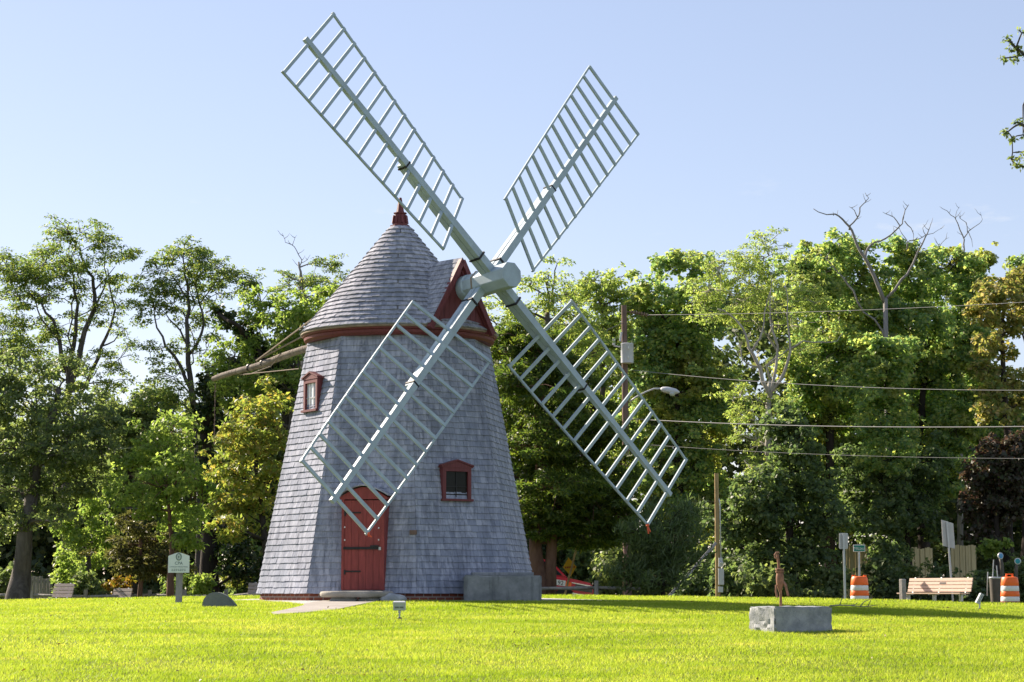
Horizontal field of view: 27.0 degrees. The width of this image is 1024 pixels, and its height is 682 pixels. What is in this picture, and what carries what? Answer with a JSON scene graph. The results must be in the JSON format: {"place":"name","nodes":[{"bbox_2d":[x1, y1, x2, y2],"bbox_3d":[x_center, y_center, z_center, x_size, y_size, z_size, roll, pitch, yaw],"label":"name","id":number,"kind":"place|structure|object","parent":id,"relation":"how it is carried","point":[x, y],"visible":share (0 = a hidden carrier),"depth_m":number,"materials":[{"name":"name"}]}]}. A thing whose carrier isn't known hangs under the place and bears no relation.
{"place":"outdoors","nodes":[
{"label":"outdoors","id":0,"kind":"place"},
{"bbox_2d":[271,600,373,614],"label":"path","id":1,"kind":"structure","parent":0,"point":[322,605],"depth_m":37.64,"materials":[{"name":"concrete"}]},
{"bbox_2d":[0,594,1023,681],"bbox_3d":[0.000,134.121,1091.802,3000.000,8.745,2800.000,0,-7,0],"label":"ground","id":2,"kind":"structure","parent":0,"point":[472,662],"depth_m":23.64,"materials":[{"name":"green plant"}]},
{"bbox_2d":[0,561,32,599],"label":"shrub","id":3,"kind":"object","parent":2,"relation":"on","point":[5,575],"visible":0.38,"depth_m":71.19,"materials":[{"name":"green plant"}]},
{"bbox_2d":[31,576,52,598],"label":"board fence","id":4,"kind":"object","parent":2,"relation":"on","point":[37,586],"visible":0.27,"depth_m":70.17,"materials":[{"name":"grey wood"}]},
{"bbox_2d":[40,583,74,598],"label":"park bench","id":5,"kind":"object","parent":2,"relation":"on","point":[66,594],"visible":0.52,"depth_m":66.62,"materials":[{"name":"wood"}]},
{"bbox_2d":[0,343,126,599],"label":"oak tree","id":6,"kind":"object","parent":2,"relation":"on","point":[106,421],"visible":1,"depth_m":65.59,"materials":[{"name":"green plant"}]},
{"bbox_2d":[48,545,78,598],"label":"shrub","id":7,"kind":"object","parent":2,"relation":"on","point":[65,569],"visible":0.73,"depth_m":68.86,"materials":[{"name":"green plant"}]},
{"bbox_2d":[0,213,147,559],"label":"locust tree","id":8,"kind":"object","parent":2,"relation":"on","point":[31,274],"visible":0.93,"depth_m":76.37,"materials":[{"name":"green plant"}]},
{"bbox_2d":[48,564,106,598],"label":"shrub","id":9,"kind":"object","parent":2,"relation":"on","point":[87,580],"visible":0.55,"depth_m":70.38,"materials":[{"name":"green plant"}]},
{"bbox_2d":[49,462,124,574],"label":"leafy tree","id":10,"kind":"object","parent":2,"relation":"on","point":[77,537],"visible":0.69,"depth_m":73.20,"materials":[{"name":"green plant"}]},
{"bbox_2d":[101,574,136,594],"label":"shrub","id":11,"kind":"object","parent":2,"relation":"on","point":[112,585],"visible":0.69,"depth_m":67.77,"materials":[{"name":"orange plant"}]},
{"bbox_2d":[113,588,132,597],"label":"park bench","id":12,"kind":"object","parent":2,"relation":"on","point":[123,593],"visible":0.27,"depth_m":67.09,"materials":[{"name":"wood"}]},
{"bbox_2d":[75,382,179,597],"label":"leafy tree","id":13,"kind":"object","parent":2,"relation":"on","point":[129,411],"visible":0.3,"depth_m":85.58,"materials":[{"name":"green plant"}]},
{"bbox_2d":[0,590,259,598],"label":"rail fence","id":14,"kind":"object","parent":2,"relation":"on","point":[87,596],"visible":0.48,"depth_m":67.30,"materials":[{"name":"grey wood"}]},
{"bbox_2d":[78,510,197,596],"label":"tree","id":15,"kind":"object","parent":2,"relation":"on","point":[145,561],"visible":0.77,"depth_m":66.51,"materials":[{"name":"green plant"}]},
{"bbox_2d":[110,408,222,596],"bbox_3d":[-10.382,4.977,63.192,3.706,6.021,4.695,0,-7,0],"label":"leafy tree","id":16,"kind":"object","parent":2,"relation":"on","point":[176,484],"visible":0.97,"depth_m":63.55,"materials":[{"name":"green plant"}]},
{"bbox_2d":[156,559,194,594],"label":"shrub","id":17,"kind":"object","parent":2,"relation":"on","point":[185,580],"visible":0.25,"depth_m":75.16,"materials":[{"name":"green plant"}]},
{"bbox_2d":[168,553,189,602],"bbox_3d":[-6.373,4.607,40.785,0.405,1.119,0.141,0,-7,-4],"label":"notice sign","id":18,"kind":"object","parent":2,"relation":"on","point":[178,564],"visible":1,"depth_m":40.76,"materials":[{"name":"grey wood"}]},
{"bbox_2d":[124,234,265,575],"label":"locust tree","id":19,"kind":"object","parent":2,"relation":"on","point":[199,256],"visible":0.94,"depth_m":74.39,"materials":[{"name":"green plant"}]},
{"bbox_2d":[186,573,218,594],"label":"shrub","id":20,"kind":"object","parent":2,"relation":"on","point":[201,584],"visible":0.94,"depth_m":68.42,"materials":[{"name":"green plant"}]},
{"bbox_2d":[202,592,236,606],"bbox_3d":[-5.203,4.625,38.030,0.618,0.291,0.260,0,-7,0],"label":"memorial stone","id":21,"kind":"object","parent":2,"relation":"on","point":[217,599],"visible":0.88,"depth_m":37.90,"materials":[{"name":"grey stone"}]},
{"bbox_2d":[184,354,262,594],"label":"vine clad tree","id":22,"kind":"object","parent":2,"relation":"on","point":[244,552],"visible":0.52,"depth_m":71.40,"materials":[{"name":"green plant"}]},
{"bbox_2d":[219,563,251,593],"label":"shrub","id":23,"kind":"object","parent":2,"relation":"on","point":[234,585],"visible":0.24,"depth_m":73.58,"materials":[{"name":"green plant"}]},
{"bbox_2d":[218,545,261,594],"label":"shrub","id":24,"kind":"object","parent":2,"relation":"on","point":[240,591],"visible":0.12,"depth_m":79.11,"materials":[{"name":"green plant"}]},
{"bbox_2d":[191,374,295,558],"bbox_3d":[-7.190,4.162,59.768,3.334,6.677,2.952,5,-8,-36],"label":"yellowing tree","id":25,"kind":"object","parent":2,"relation":"on","point":[267,437],"visible":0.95,"depth_m":59.61,"materials":[{"name":"green plant"}]},
{"bbox_2d":[199,303,293,442],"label":"ivy snag","id":26,"kind":"object","parent":2,"relation":"on","point":[226,319],"visible":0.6,"depth_m":70.24,"materials":[{"name":"green plant"}]},
{"bbox_2d":[248,582,257,595],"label":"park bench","id":27,"kind":"object","parent":2,"relation":"on","point":[252,587],"visible":0.17,"depth_m":65.75,"materials":[{"name":"wood"}]},
{"bbox_2d":[203,279,340,431],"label":"leafy tree","id":28,"kind":"object","parent":2,"relation":"on","point":[297,315],"visible":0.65,"depth_m":70.00,"materials":[{"name":"green plant"}]},
{"bbox_2d":[278,231,308,367],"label":"dead tree","id":29,"kind":"object","parent":2,"relation":"on","point":[302,363],"visible":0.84,"depth_m":83.95,"materials":[{"name":"brown wood"}]},
{"bbox_2d":[255,253,349,306],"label":"locust tree","id":30,"kind":"object","parent":2,"relation":"on","point":[313,279],"visible":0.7,"depth_m":82.97,"materials":[{"name":"green plant"}]},
{"bbox_2d":[330,597,357,600],"bbox_3d":[-3.219,5.014,40.817,0.555,0.250,0.360,0,-7,0],"label":"support stone","id":31,"kind":"object","parent":2,"relation":"on","point":[344,599],"visible":0.4,"depth_m":40.68,"materials":[{"name":"stone"}]},
{"bbox_2d":[320,591,392,597],"bbox_3d":[-2.971,4.850,40.863,1.426,0.127,0.783,0,-7,0],"label":"millstone step","id":32,"kind":"object","parent":31,"relation":"on","point":[358,594],"visible":0.97,"depth_m":40.52,"materials":[{"name":"grey stone"}]},
{"bbox_2d":[358,597,378,600],"bbox_3d":[-2.713,5.013,40.813,0.447,0.246,0.359,0,-7,0],"label":"support stone","id":33,"kind":"object","parent":2,"relation":"on","point":[368,598],"visible":0.41,"depth_m":40.67,"materials":[{"name":"stone"}]},
{"bbox_2d":[379,593,406,601],"bbox_3d":[-2.270,4.949,40.700,0.532,0.295,0.415,0,-7,0],"label":"field stone","id":34,"kind":"object","parent":2,"relation":"on","point":[392,596],"visible":0.57,"depth_m":40.57,"materials":[{"name":"stone"}]},
{"bbox_2d":[393,601,405,619],"bbox_3d":[-1.706,4.109,32.333,0.190,0.337,0.123,0,-7,3],"label":"floodlight","id":35,"kind":"object","parent":2,"relation":"on","point":[399,606],"visible":0.95,"depth_m":32.30,"materials":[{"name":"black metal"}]},
{"bbox_2d":[239,598,630,603],"bbox_3d":[-2.438,5.365,43.922,8.012,0.180,7.240,5,-8,-36],"label":"gravel bed","id":36,"kind":"object","parent":2,"relation":"on","point":[303,602],"visible":0.09,"depth_m":41.97,"materials":[{"name":"grey gravel"}]},
{"bbox_2d":[463,575,541,601],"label":"concrete block","id":37,"kind":"structure","parent":36,"relation":"on","point":[501,587],"depth_m":41.15,"materials":[{"name":"grey concrete"}]},
{"bbox_2d":[471,572,533,574],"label":"flat slab","id":38,"kind":"structure","parent":37,"relation":"on","point":[502,573],"depth_m":41.61,"materials":[{"name":"concrete"}]},
{"bbox_2d":[211,12,687,600],"bbox_3d":[-1.056,-0.114,45.628,9.471,11.838,10.770,2,-7,-14],"label":"windmill","id":39,"kind":"object","parent":2,"relation":"on","point":[397,444],"visible":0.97,"depth_m":42.71},
{"bbox_2d":[301,371,323,412],"bbox_3d":[-4.069,1.033,43.521,0.418,0.829,0.709,4,-8,-33],"label":"window","id":40,"kind":"structure","parent":39,"relation":"in","point":[312,380],"depth_m":43.49,"materials":[{"name":"red paint"}]},
{"bbox_2d":[340,484,392,589],"bbox_3d":[-2.850,3.849,41.796,1.154,2.047,0.854,0,-7,0],"label":"door","id":41,"kind":"structure","parent":39,"relation":"in","point":[363,557],"depth_m":41.56,"materials":[{"name":"red paint"}]},
{"bbox_2d":[438,459,473,501],"bbox_3d":[-1.114,2.768,42.385,0.773,0.829,0.456,4,-8,-30],"label":"window","id":42,"kind":"structure","parent":39,"relation":"in","point":[455,475],"depth_m":42.36,"materials":[{"name":"red paint"}]},
{"bbox_2d":[0,599,1011,680],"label":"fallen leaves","id":43,"kind":"object","parent":2,"relation":"on","point":[467,613],"visible":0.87,"depth_m":28.11,"materials":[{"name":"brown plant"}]},
{"bbox_2d":[0,272,1022,601],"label":"woodland","id":44,"kind":"object","parent":2,"relation":"on","point":[44,540],"visible":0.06,"depth_m":95.21,"materials":[{"name":"green plant"}]},
{"bbox_2d":[527,537,571,575],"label":"shrub","id":45,"kind":"object","parent":2,"relation":"on","point":[563,555],"visible":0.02,"depth_m":83.90,"materials":[{"name":"green plant"}]},
{"bbox_2d":[483,255,619,542],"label":"locust tree","id":46,"kind":"object","parent":2,"relation":"on","point":[551,300],"visible":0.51,"depth_m":66.41,"materials":[{"name":"green plant"}]},
{"bbox_2d":[563,549,576,594],"bbox_3d":[1.741,6.904,63.654,0.555,1.974,0.102,0,-7,0],"label":"warning sign","id":47,"kind":"object","parent":2,"relation":"on","point":[569,566],"visible":0.91,"depth_m":63.69,"materials":[{"name":"yellow metal"}]},
{"bbox_2d":[490,320,651,595],"bbox_3d":[1.281,3.548,61.791,5.730,8.546,5.437,0,-7,0],"label":"tree","id":48,"kind":"object","parent":2,"relation":"on","point":[594,502],"visible":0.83,"depth_m":61.40,"materials":[{"name":"green plant"}]},
{"bbox_2d":[558,542,622,594],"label":"shrub","id":49,"kind":"object","parent":2,"relation":"on","point":[583,560],"visible":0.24,"depth_m":83.22,"materials":[{"name":"green plant"}]},
{"bbox_2d":[542,580,639,595],"bbox_3d":[1.826,7.394,60.640,3.658,1.166,0.307,0,-7,0],"label":"rail fence","id":50,"kind":"object","parent":2,"relation":"on","point":[595,587],"visible":0.63,"depth_m":60.61,"materials":[{"name":"grey wood"}]},
{"bbox_2d":[558,261,666,594],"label":"maple tree","id":51,"kind":"object","parent":2,"relation":"on","point":[605,288],"visible":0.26,"depth_m":84.03,"materials":[{"name":"green plant"}]},
{"bbox_2d":[586,546,668,595],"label":"shrub","id":52,"kind":"object","parent":2,"relation":"on","point":[611,557],"visible":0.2,"depth_m":81.22,"materials":[{"name":"green plant"}]},
{"bbox_2d":[609,305,679,594],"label":"utility pole","id":53,"kind":"object","parent":2,"relation":"on","point":[627,353],"visible":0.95,"depth_m":75.17,"materials":[{"name":"brown wood"}]},
{"bbox_2d":[632,418,1023,427],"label":"overhead cable","id":54,"kind":"object","parent":53,"relation":"attached to","point":[839,426],"visible":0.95,"depth_m":66.67,"materials":[{"name":"black rubber"}]},
{"bbox_2d":[634,370,1023,390],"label":"overhead cable","id":55,"kind":"object","parent":53,"relation":"attached to","point":[839,386],"visible":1,"depth_m":66.87,"materials":[{"name":"black rubber"}]},
{"bbox_2d":[644,444,1023,458],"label":"overhead cable","id":56,"kind":"object","parent":53,"relation":"attached to","point":[854,455],"visible":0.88,"depth_m":66.17,"materials":[{"name":"black rubber"}]},
{"bbox_2d":[670,302,1022,314],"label":"overhead cable","id":57,"kind":"object","parent":53,"relation":"attached to","point":[844,310],"visible":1,"depth_m":67.28,"materials":[{"name":"black rubber"}]},
{"bbox_2d":[598,489,717,595],"bbox_3d":[4.084,5.810,59.687,3.433,3.379,2.730,5,-8,-37],"label":"feathery shrub","id":58,"kind":"object","parent":2,"relation":"on","point":[635,568],"visible":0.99,"depth_m":59.40,"materials":[{"name":"green plant"}]},
{"bbox_2d":[614,248,753,595],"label":"maple tree","id":59,"kind":"object","parent":2,"relation":"on","point":[683,340],"visible":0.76,"depth_m":81.80,"materials":[{"name":"green plant"}]},
{"bbox_2d":[672,558,735,596],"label":"shrub","id":60,"kind":"object","parent":2,"relation":"on","point":[699,583],"visible":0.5,"depth_m":74.11,"materials":[{"name":"green plant"}]},
{"bbox_2d":[714,473,723,596],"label":"service post","id":61,"kind":"object","parent":2,"relation":"on","point":[719,576],"visible":0.99,"depth_m":65.65,"materials":[{"name":"brown wood"}]},
{"bbox_2d":[669,542,716,595],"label":"brace pole","id":62,"kind":"object","parent":61,"relation":"attached to","point":[708,551],"visible":0.5,"depth_m":65.03,"materials":[{"name":"grey wood"}]},
{"bbox_2d":[704,551,763,596],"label":"shrub","id":63,"kind":"object","parent":2,"relation":"on","point":[731,588],"visible":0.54,"depth_m":72.15,"materials":[{"name":"green plant"}]},
{"bbox_2d":[681,225,842,596],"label":"locust tree","id":64,"kind":"object","parent":2,"relation":"on","point":[744,267],"visible":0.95,"depth_m":77.24,"materials":[{"name":"green plant"}]},
{"bbox_2d":[729,561,817,597],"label":"shrub","id":65,"kind":"object","parent":2,"relation":"on","point":[763,584],"visible":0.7,"depth_m":70.80,"materials":[{"name":"green plant"}]},
{"bbox_2d":[699,400,855,596],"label":"maple tree","id":66,"kind":"object","parent":2,"relation":"on","point":[770,510],"visible":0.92,"depth_m":73.22,"materials":[{"name":"green plant"}]},
{"bbox_2d":[749,606,831,632],"bbox_3d":[3.893,3.971,29.785,1.060,0.545,0.666,4,-8,-29],"label":"granite trough","id":67,"kind":"object","parent":2,"relation":"on","point":[787,618],"visible":0.63,"depth_m":29.54,"materials":[{"name":"grey stone"}]},
{"bbox_2d":[774,552,789,605],"bbox_3d":[3.886,3.626,30.680,0.219,1.189,0.128,-2,-7,13],"label":"hand pump","id":68,"kind":"object","parent":67,"relation":"on","point":[780,581],"visible":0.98,"depth_m":30.67,"materials":[{"name":"metal"}]},
{"bbox_2d":[770,555,826,597],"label":"shrub","id":69,"kind":"object","parent":2,"relation":"on","point":[806,581],"visible":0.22,"depth_m":73.50,"materials":[{"name":"green plant"}]},
{"bbox_2d":[800,563,851,598],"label":"shrub","id":70,"kind":"object","parent":2,"relation":"on","point":[825,586],"visible":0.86,"depth_m":71.96,"materials":[{"name":"green plant"}]},
{"bbox_2d":[761,227,903,583],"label":"maple tree","id":71,"kind":"object","parent":2,"relation":"on","point":[822,402],"visible":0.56,"depth_m":83.83,"materials":[{"name":"green plant"}]},
{"bbox_2d":[839,533,847,598],"bbox_3d":[9.607,6.636,61.678,0.263,2.164,0.100,0,-7,0],"label":"road sign","id":72,"kind":"object","parent":2,"relation":"on","point":[843,541],"visible":0.88,"depth_m":61.73,"materials":[{"name":"metal"}]},
{"bbox_2d":[829,595,875,606],"bbox_3d":[6.081,4.654,38.191,0.831,0.207,0.304,-2,-7,13],"label":"fallen twig","id":73,"kind":"object","parent":2,"relation":"on","point":[851,605],"visible":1,"depth_m":38.17,"materials":[{"name":"brown wood"}]},
{"bbox_2d":[853,545,864,575],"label":"street sign","id":74,"kind":"object","parent":2,"relation":"on","point":[858,548],"visible":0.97,"depth_m":67.67,"materials":[{"name":"metal"}]},
{"bbox_2d":[850,575,868,598],"bbox_3d":[10.358,7.449,63.565,0.582,0.943,0.582,0,-7,0],"label":"traffic barrel","id":75,"kind":"object","parent":2,"relation":"on","point":[859,587],"visible":0.74,"depth_m":63.37,"materials":[{"name":"orange plastic"}]},
{"bbox_2d":[813,193,942,540],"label":"dead tree","id":76,"kind":"object","parent":2,"relation":"on","point":[884,299],"visible":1,"depth_m":80.87,"materials":[{"name":"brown wood"}]},
{"bbox_2d":[853,551,909,599],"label":"shrub","id":77,"kind":"object","parent":2,"relation":"on","point":[884,585],"visible":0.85,"depth_m":74.36,"materials":[{"name":"green plant"}]},
{"bbox_2d":[846,546,932,599],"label":"board fence","id":78,"kind":"object","parent":2,"relation":"on","point":[921,555],"visible":0.14,"depth_m":80.11,"materials":[{"name":"beige wood"}]},
{"bbox_2d":[830,430,954,581],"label":"maple tree","id":79,"kind":"object","parent":2,"relation":"on","point":[899,509],"visible":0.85,"depth_m":79.03,"materials":[{"name":"green plant"}]},
{"bbox_2d":[899,579,905,599],"bbox_3d":[11.735,7.598,64.051,0.155,0.900,0.155,4,-8,-30],"label":"bollard","id":80,"kind":"object","parent":2,"relation":"on","point":[902,588],"visible":0.56,"depth_m":64.01,"materials":[{"name":"grey wood"}]},
{"bbox_2d":[824,232,998,550],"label":"maple tree","id":81,"kind":"object","parent":2,"relation":"on","point":[939,358],"visible":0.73,"depth_m":84.23,"materials":[{"name":"green plant"}]},
{"bbox_2d":[894,557,934,599],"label":"shrub","id":82,"kind":"object","parent":2,"relation":"on","point":[911,573],"visible":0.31,"depth_m":75.60,"materials":[{"name":"green plant"}]},
{"bbox_2d":[897,577,972,601],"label":"park bench","id":83,"kind":"object","parent":2,"relation":"on","point":[966,583],"visible":0.81,"depth_m":65.51,"materials":[{"name":"beige wood"}]},
{"bbox_2d":[913,557,965,601],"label":"shrub","id":84,"kind":"object","parent":2,"relation":"on","point":[944,597],"visible":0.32,"depth_m":75.66,"materials":[{"name":"green plant"}]},
{"bbox_2d":[941,520,954,600],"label":"road sign","id":85,"kind":"object","parent":2,"relation":"on","point":[948,539],"visible":0.82,"depth_m":67.78,"materials":[{"name":"metal"}]},
{"bbox_2d":[934,205,982,560],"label":"dead tree","id":86,"kind":"object","parent":2,"relation":"on","point":[959,528],"visible":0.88,"depth_m":91.72,"materials":[{"name":"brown wood"}]},
{"bbox_2d":[951,545,975,601],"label":"board fence","id":87,"kind":"object","parent":2,"relation":"on","point":[967,556],"visible":0.27,"depth_m":79.15,"materials":[{"name":"beige wood"}]},
{"bbox_2d":[956,567,999,601],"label":"shrub","id":88,"kind":"object","parent":2,"relation":"on","point":[979,585],"visible":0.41,"depth_m":71.23,"materials":[{"name":"green plant"}]},
{"bbox_2d":[975,593,983,608],"bbox_3d":[8.701,4.873,39.695,0.158,0.372,0.105,0,-7,0],"label":"floodlight","id":89,"kind":"object","parent":2,"relation":"on","point":[979,598],"visible":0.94,"depth_m":39.66,"materials":[{"name":"white metal"}]},
{"bbox_2d":[947,252,1023,568],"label":"maple tree","id":90,"kind":"object","parent":2,"relation":"on","point":[999,431],"visible":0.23,"depth_m":85.65,"materials":[{"name":"green plant"}]},
{"bbox_2d":[955,427,1023,576],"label":"purple beech","id":91,"kind":"object","parent":2,"relation":"on","point":[993,497],"visible":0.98,"depth_m":75.65,"materials":[{"name":"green plant"}]},
{"bbox_2d":[961,263,1023,561],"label":"orange maple","id":92,"kind":"object","parent":2,"relation":"on","point":[988,404],"visible":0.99,"depth_m":77.94,"materials":[{"name":"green plant"}]},
{"bbox_2d":[975,537,1014,559],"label":"leafy sapling","id":93,"kind":"object","parent":2,"relation":"on","point":[990,548],"visible":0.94,"depth_m":73.47,"materials":[{"name":"green plant"}]},
{"bbox_2d":[989,577,1001,601],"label":"litter bin","id":94,"kind":"object","parent":2,"relation":"on","point":[995,588],"visible":0.81,"depth_m":65.40,"materials":[{"name":"silver metal"}]},
{"bbox_2d":[998,553,1004,596],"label":"round reflector","id":95,"kind":"object","parent":2,"relation":"on","point":[1000,556],"visible":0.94,"depth_m":67.58,"materials":[{"name":"silver metal"}]},
{"bbox_2d":[992,549,1023,602],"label":"shrub","id":96,"kind":"object","parent":2,"relation":"on","point":[1009,566],"visible":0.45,"depth_m":76.12,"materials":[{"name":"green plant"}]},
{"bbox_2d":[1000,574,1019,602],"bbox_3d":[14.606,7.324,62.573,0.582,1.000,0.582,0,-7,0],"label":"traffic barrel","id":97,"kind":"object","parent":2,"relation":"on","point":[1009,588],"visible":0.88,"depth_m":62.38,"materials":[{"name":"orange plastic"}]},
{"bbox_2d":[997,26,1023,172],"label":"overhanging tree","id":98,"kind":"object","parent":2,"relation":"on","point":[1020,53],"visible":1,"depth_m":36.73,"materials":[{"name":"green plant"}]},
{"bbox_2d":[1014,558,1020,596],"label":"round reflector","id":99,"kind":"object","parent":2,"relation":"on","point":[1017,561],"visible":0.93,"depth_m":67.56,"materials":[{"name":"teal plastic"}]},
{"bbox_2d":[0,0,1023,593],"label":"sky","id":100,"kind":"structure","parent":0,"point":[159,122],"materials":[{"name":"blue"}]},
{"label":"road","id":101,"kind":"structure","parent":0,"visible":0},
{"bbox_2d":[529,558,593,594],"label":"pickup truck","id":102,"kind":"object","parent":101,"relation":"on","point":[561,576],"visible":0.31,"depth_m":70.03,"materials":[{"name":"red paint"}]}
]}

